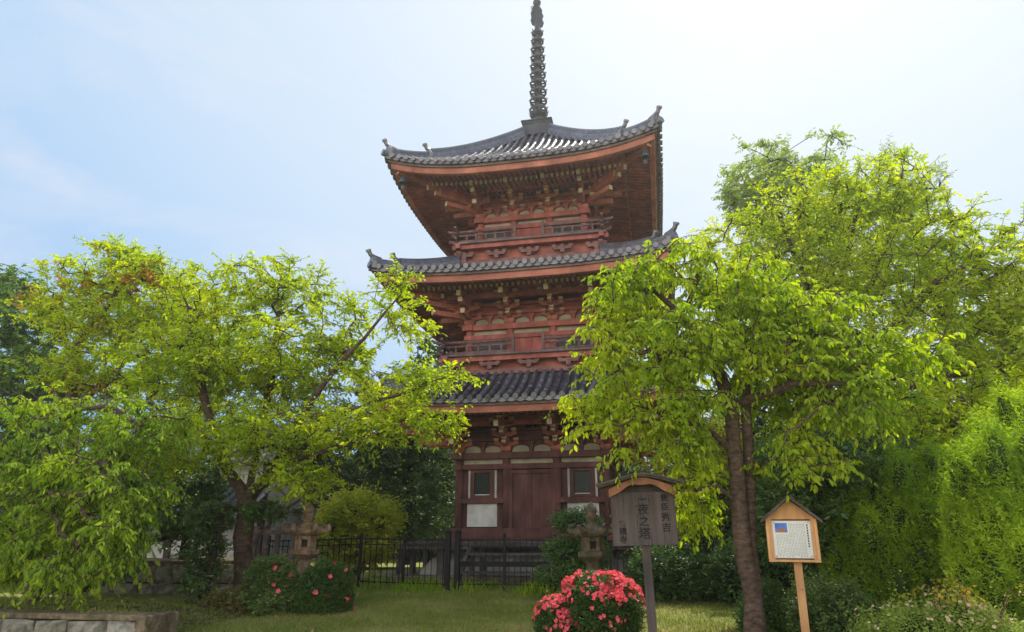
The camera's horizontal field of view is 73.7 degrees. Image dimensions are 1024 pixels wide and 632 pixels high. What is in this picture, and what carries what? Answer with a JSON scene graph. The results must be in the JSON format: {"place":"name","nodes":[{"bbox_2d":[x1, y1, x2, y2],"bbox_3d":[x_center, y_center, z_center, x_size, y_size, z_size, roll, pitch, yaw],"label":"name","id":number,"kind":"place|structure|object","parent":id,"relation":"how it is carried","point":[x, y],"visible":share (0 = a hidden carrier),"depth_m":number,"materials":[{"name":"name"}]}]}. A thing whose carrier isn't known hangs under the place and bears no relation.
{"place":"outdoors","nodes":[
{"label":"outdoors","id":0,"kind":"place"},
{"bbox_2d":[147,556,409,561],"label":"terrace","id":1,"kind":"structure","parent":0,"point":[313,559],"depth_m":18.41,"materials":[{"name":"grey stone"}]},
{"bbox_2d":[0,263,120,481],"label":"evergreen tree","id":2,"kind":"object","parent":1,"relation":"on","point":[15,336],"visible":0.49,"depth_m":23.70,"materials":[{"name":"green plant"}]},
{"bbox_2d":[0,233,222,500],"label":"russet tree","id":3,"kind":"object","parent":1,"relation":"on","point":[137,267],"visible":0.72,"depth_m":16.04,"materials":[{"name":"green plant"}]},
{"bbox_2d":[113,451,235,559],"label":"camellia tree","id":4,"kind":"object","parent":1,"relation":"on","point":[174,531],"visible":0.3,"depth_m":13.99,"materials":[{"name":"green plant"}]},
{"bbox_2d":[90,423,346,557],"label":"temple hall","id":5,"kind":"structure","parent":1,"relation":"on","point":[297,519],"depth_m":20.81,"materials":[{"name":"white paint"}]},
{"bbox_2d":[239,385,418,540],"bbox_3d":[-6.950,5.335,24.191,7.533,6.598,6.298,-4,-19,11],"label":"evergreen tree","id":6,"kind":"object","parent":1,"relation":"on","point":[353,480],"visible":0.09,"depth_m":23.56,"materials":[{"name":"green plant"}]},
{"bbox_2d":[0,560,818,631],"bbox_3d":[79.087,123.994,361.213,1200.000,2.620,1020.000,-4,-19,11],"label":"ground","id":7,"kind":"structure","parent":0,"point":[161,598],"depth_m":10.49,"materials":[{"name":"green plant"}]},
{"bbox_2d":[0,471,152,599],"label":"evergreen tree","id":8,"kind":"object","parent":7,"relation":"on","point":[86,588],"visible":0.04,"depth_m":12.46,"materials":[{"name":"green plant"}]},
{"bbox_2d":[0,609,158,631],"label":"bed edging","id":9,"kind":"object","parent":7,"relation":"on","point":[22,620],"visible":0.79,"depth_m":8.55,"materials":[{"name":"grey stone"}]},
{"bbox_2d":[0,595,245,631],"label":"planting bed","id":10,"kind":"object","parent":7,"relation":"on","point":[188,611],"visible":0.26,"depth_m":10.10,"materials":[{"name":"green plant"}]},
{"bbox_2d":[0,380,203,619],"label":"weeping cherry","id":11,"kind":"object","parent":10,"relation":"on","point":[34,563],"visible":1,"depth_m":9.55,"materials":[{"name":"green plant"}]},
{"bbox_2d":[192,576,249,613],"bbox_3d":[-4.540,4.667,11.168,1.281,0.830,0.990,-4,-19,11],"label":"cream shrub","id":12,"kind":"object","parent":10,"relation":"on","point":[226,600],"visible":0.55,"depth_m":10.89,"materials":[{"name":"green plant"}]},
{"bbox_2d":[23,351,252,504],"bbox_3d":[-13.984,5.440,27.867,9.497,8.755,7.048,-4,-19,11],"label":"evergreen tree","id":13,"kind":"object","parent":7,"relation":"on","point":[90,440],"visible":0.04,"depth_m":27.86,"materials":[{"name":"green plant"}]},
{"bbox_2d":[53,560,233,595],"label":"retaining wall","id":14,"kind":"structure","parent":7,"relation":"on","point":[164,579],"depth_m":13.64,"materials":[{"name":"grey stone"}]},
{"bbox_2d":[134,611,178,631],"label":"kerb stone","id":15,"kind":"object","parent":7,"relation":"on","point":[166,621],"visible":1,"depth_m":8.51,"materials":[{"name":"grey stone"}]},
{"bbox_2d":[169,491,295,604],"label":"camellia tree","id":16,"kind":"object","parent":7,"relation":"on","point":[209,564],"visible":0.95,"depth_m":12.17,"materials":[{"name":"green plant"}]},
{"bbox_2d":[235,543,300,615],"bbox_3d":[-3.813,4.392,11.089,1.242,1.379,1.249,-4,-19,11],"label":"azalea bush","id":17,"kind":"object","parent":7,"relation":"on","point":[269,582],"visible":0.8,"depth_m":10.78,"materials":[{"name":"green plant"}]},
{"bbox_2d":[253,526,295,564],"bbox_3d":[-4.769,4.864,13.606,1.150,1.300,0.130,-4,-19,11],"label":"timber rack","id":18,"kind":"object","parent":7,"relation":"on","point":[277,532],"visible":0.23,"depth_m":13.71,"materials":[{"name":"wood"}]},
{"bbox_2d":[70,247,490,588],"bbox_3d":[-4.226,1.612,12.567,8.305,6.985,4.077,-7,-20,20],"label":"cherry tree","id":19,"kind":"object","parent":7,"relation":"on","point":[215,365],"visible":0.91,"depth_m":12.40,"materials":[{"name":"green plant"}]},
{"bbox_2d":[282,501,331,574],"bbox_3d":[-3.736,4.281,12.306,0.883,1.815,0.775,3,-19,-8],"label":"stone lantern","id":20,"kind":"object","parent":7,"relation":"on","point":[306,531],"visible":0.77,"depth_m":12.25,"materials":[{"name":"grey stone"}]},
{"bbox_2d":[289,550,359,615],"bbox_3d":[-2.990,4.423,10.883,1.066,1.302,1.116,9,-21,-25],"label":"azalea bush","id":21,"kind":"object","parent":7,"relation":"on","point":[328,587],"visible":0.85,"depth_m":10.63,"materials":[{"name":"green plant"}]},
{"bbox_2d":[302,458,424,579],"bbox_3d":[-3.489,4.812,15.885,2.761,2.951,2.211,-4,-19,11],"label":"yellow shrub","id":22,"kind":"object","parent":7,"relation":"on","point":[355,515],"visible":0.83,"depth_m":15.53,"materials":[{"name":"green plant"}]},
{"bbox_2d":[322,337,455,564],"bbox_3d":[-4.052,4.646,24.998,5.645,8.419,5.795,-4,-19,11],"label":"evergreen tree","id":23,"kind":"object","parent":7,"relation":"on","point":[418,475],"visible":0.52,"depth_m":23.95,"materials":[{"name":"green plant"}]},
{"bbox_2d":[0,404,915,561],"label":"woodland","id":24,"kind":"object","parent":7,"relation":"on","point":[623,473],"depth_m":34.05,"materials":[{"name":"green plant"}]},
{"bbox_2d":[184,591,737,631],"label":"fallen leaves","id":25,"kind":"object","parent":7,"relation":"on","point":[474,614],"visible":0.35,"depth_m":10.29,"materials":[{"name":"plant"}]},
{"bbox_2d":[268,529,758,591],"bbox_3d":[0.758,4.824,13.297,12.220,1.292,0.142,-4,-19,11],"label":"iron fence","id":26,"kind":"object","parent":7,"relation":"on","point":[458,563],"visible":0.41,"depth_m":13.67,"materials":[{"name":"black metal"}]},
{"bbox_2d":[353,0,690,581],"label":"pagoda","id":27,"kind":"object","parent":7,"relation":"on","point":[534,220],"visible":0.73,"depth_m":18.88,"materials":[{"name":"red wood"}]},
{"bbox_2d":[399,176,406,188],"bbox_3d":[-3.167,-3.930,19.846,0.250,0.540,0.250,-4,-19,11],"label":"wind bell","id":28,"kind":"object","parent":27,"relation":"hanging from","point":[402,182],"visible":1,"depth_m":19.79,"materials":[{"name":"grey metal"}]},
{"bbox_2d":[470,470,494,497],"bbox_3d":[-0.774,4.456,18.098,0.650,0.720,0.140,-4,-19,11],"label":"window","id":29,"kind":"structure","parent":27,"relation":"in","point":[482,482],"depth_m":18.07,"materials":[{"name":"red wood"}]},
{"bbox_2d":[508,468,554,527],"bbox_3d":[0.523,4.716,17.727,1.270,1.500,0.160,-4,-19,11],"label":"door","id":30,"kind":"structure","parent":27,"relation":"in","point":[531,491],"depth_m":17.68,"materials":[{"name":"red wood"}]},
{"bbox_2d":[517,227,546,236],"bbox_3d":[0.595,-2.382,20.492,0.948,0.570,0.105,-4,-19,11],"label":"upper door","id":31,"kind":"structure","parent":27,"relation":"in","point":[527,231],"depth_m":20.52,"materials":[{"name":"brown wood"}]},
{"bbox_2d":[515,337,549,350],"bbox_3d":[0.551,0.889,19.161,1.080,0.620,0.105,-4,-19,11],"label":"upper door","id":32,"kind":"structure","parent":27,"relation":"in","point":[528,343],"depth_m":19.18,"materials":[{"name":"brown wood"}]},
{"bbox_2d":[569,468,595,496],"bbox_3d":[1.819,4.285,17.589,0.650,0.720,0.140,-4,-19,11],"label":"window","id":33,"kind":"structure","parent":27,"relation":"in","point":[582,480],"depth_m":17.57,"materials":[{"name":"red wood"}]},
{"bbox_2d":[641,149,649,162],"bbox_3d":[3.609,-4.379,18.516,0.250,0.540,0.250,-4,-19,11],"label":"wind bell","id":34,"kind":"object","parent":27,"relation":"hanging from","point":[645,156],"visible":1,"depth_m":18.46,"materials":[{"name":"grey metal"}]},
{"bbox_2d":[354,573,691,596],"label":"weeds","id":35,"kind":"object","parent":7,"relation":"on","point":[416,587],"visible":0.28,"depth_m":13.37,"materials":[{"name":"green plant"}]},
{"bbox_2d":[531,590,584,631],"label":"azalea bush","id":36,"kind":"object","parent":7,"relation":"on","point":[548,614],"visible":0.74,"depth_m":8.45,"materials":[{"name":"pink plant"}]},
{"bbox_2d":[529,500,613,588],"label":"clipped evergreen","id":37,"kind":"object","parent":7,"relation":"on","point":[562,551],"visible":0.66,"depth_m":12.26,"materials":[{"name":"green plant"}]},
{"bbox_2d":[566,502,612,571],"bbox_3d":[1.337,3.972,11.301,0.890,1.751,0.781,0,-19,0],"label":"stone lantern","id":38,"kind":"object","parent":7,"relation":"on","point":[591,533],"visible":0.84,"depth_m":11.24,"materials":[{"name":"grey stone"}]},
{"bbox_2d":[560,564,646,631],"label":"azalea bush","id":39,"kind":"object","parent":7,"relation":"on","point":[602,601],"visible":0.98,"depth_m":8.36,"materials":[{"name":"pink plant"}]},
{"bbox_2d":[596,472,686,631],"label":"wooden sign","id":40,"kind":"object","parent":7,"relation":"on","point":[655,488],"visible":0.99,"depth_m":7.47,"materials":[{"name":"brown"}]},
{"bbox_2d":[620,531,726,603],"bbox_3d":[2.909,4.594,12.052,2.084,1.527,1.570,-4,-19,11],"label":"shaded shrub","id":41,"kind":"object","parent":7,"relation":"on","point":[678,575],"visible":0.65,"depth_m":11.69,"materials":[{"name":"green plant"}]},
{"bbox_2d":[608,399,762,555],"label":"maple tree","id":42,"kind":"object","parent":7,"relation":"on","point":[660,460],"visible":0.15,"depth_m":14.72,"materials":[{"name":"green plant"}]},
{"bbox_2d":[635,378,828,555],"bbox_3d":[5.689,3.784,16.956,5.514,5.886,6.257,-4,-19,11],"label":"evergreen tree","id":43,"kind":"object","parent":7,"relation":"on","point":[727,533],"visible":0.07,"depth_m":16.07,"materials":[{"name":"green plant"}]},
{"bbox_2d":[700,534,815,606],"bbox_3d":[4.194,4.354,11.661,2.200,1.835,1.555,-4,-19,11],"label":"shaded shrub","id":44,"kind":"object","parent":7,"relation":"on","point":[728,573],"visible":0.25,"depth_m":11.38,"materials":[{"name":"green plant"}]},
{"bbox_2d":[544,234,975,631],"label":"weeping cherry","id":45,"kind":"object","parent":7,"relation":"on","point":[772,310],"visible":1,"depth_m":7.54,"materials":[{"name":"green plant"}]},
{"bbox_2d":[728,570,791,631],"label":"clipped bush","id":46,"kind":"object","parent":7,"relation":"on","point":[771,611],"visible":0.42,"depth_m":7.71,"materials":[{"name":"green plant"}]},
{"bbox_2d":[760,495,822,631],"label":"notice box","id":47,"kind":"object","parent":7,"relation":"on","point":[796,542],"visible":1,"depth_m":7.12,"materials":[{"name":"orange wood"}]},
{"bbox_2d":[711,124,879,336],"bbox_3d":[9.007,0.524,20.514,4.977,13.541,5.604,-4,-19,11],"label":"camphor tree","id":48,"kind":"object","parent":7,"relation":"on","point":[731,197],"visible":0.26,"depth_m":21.30,"materials":[{"name":"green plant"}]},
{"bbox_2d":[772,558,885,631],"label":"clipped bush","id":49,"kind":"object","parent":7,"relation":"on","point":[826,609],"visible":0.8,"depth_m":7.12,"materials":[{"name":"green plant"}]},
{"bbox_2d":[753,417,923,580],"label":"camellia tree","id":50,"kind":"object","parent":7,"relation":"on","point":[773,493],"visible":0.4,"depth_m":9.21,"materials":[{"name":"green plant"}]},
{"bbox_2d":[685,141,1023,495],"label":"cherry tree","id":51,"kind":"object","parent":7,"relation":"on","point":[997,314],"visible":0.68,"depth_m":11.90,"materials":[{"name":"green plant"}]},
{"bbox_2d":[815,408,973,614],"bbox_3d":[5.222,2.937,8.878,2.652,3.354,2.402,-4,-19,11],"label":"clipped conifer","id":52,"kind":"object","parent":7,"relation":"on","point":[902,523],"visible":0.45,"depth_m":8.42,"materials":[{"name":"green plant"}]},
{"bbox_2d":[780,310,1023,500],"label":"evergreen tree","id":53,"kind":"object","parent":7,"relation":"on","point":[1004,378],"visible":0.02,"depth_m":14.08,"materials":[{"name":"green plant"}]},
{"bbox_2d":[846,133,969,381],"bbox_3d":[11.720,0.632,19.838,3.812,12.936,4.365,-4,-19,11],"label":"conifer tree","id":54,"kind":"object","parent":7,"relation":"on","point":[920,207],"visible":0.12,"depth_m":20.55,"materials":[{"name":"green plant"}]},
{"bbox_2d":[825,559,1023,631],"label":"flowering shrub","id":55,"kind":"object","parent":7,"relation":"on","point":[929,619],"visible":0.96,"depth_m":5.39,"materials":[{"name":"green plant"}]},
{"bbox_2d":[900,568,1023,618],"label":"flowering vine","id":56,"kind":"object","parent":55,"relation":"on","point":[965,591],"visible":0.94,"depth_m":5.42,"materials":[{"name":"green plant"}]},
{"bbox_2d":[921,354,1023,631],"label":"clipped conifer","id":57,"kind":"object","parent":7,"relation":"on","point":[981,508],"visible":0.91,"depth_m":6.63,"materials":[{"name":"green plant"}]},
{"bbox_2d":[0,0,1023,472],"label":"sky","id":58,"kind":"structure","parent":0,"point":[190,129],"materials":[{"name":"blue"}]}
]}

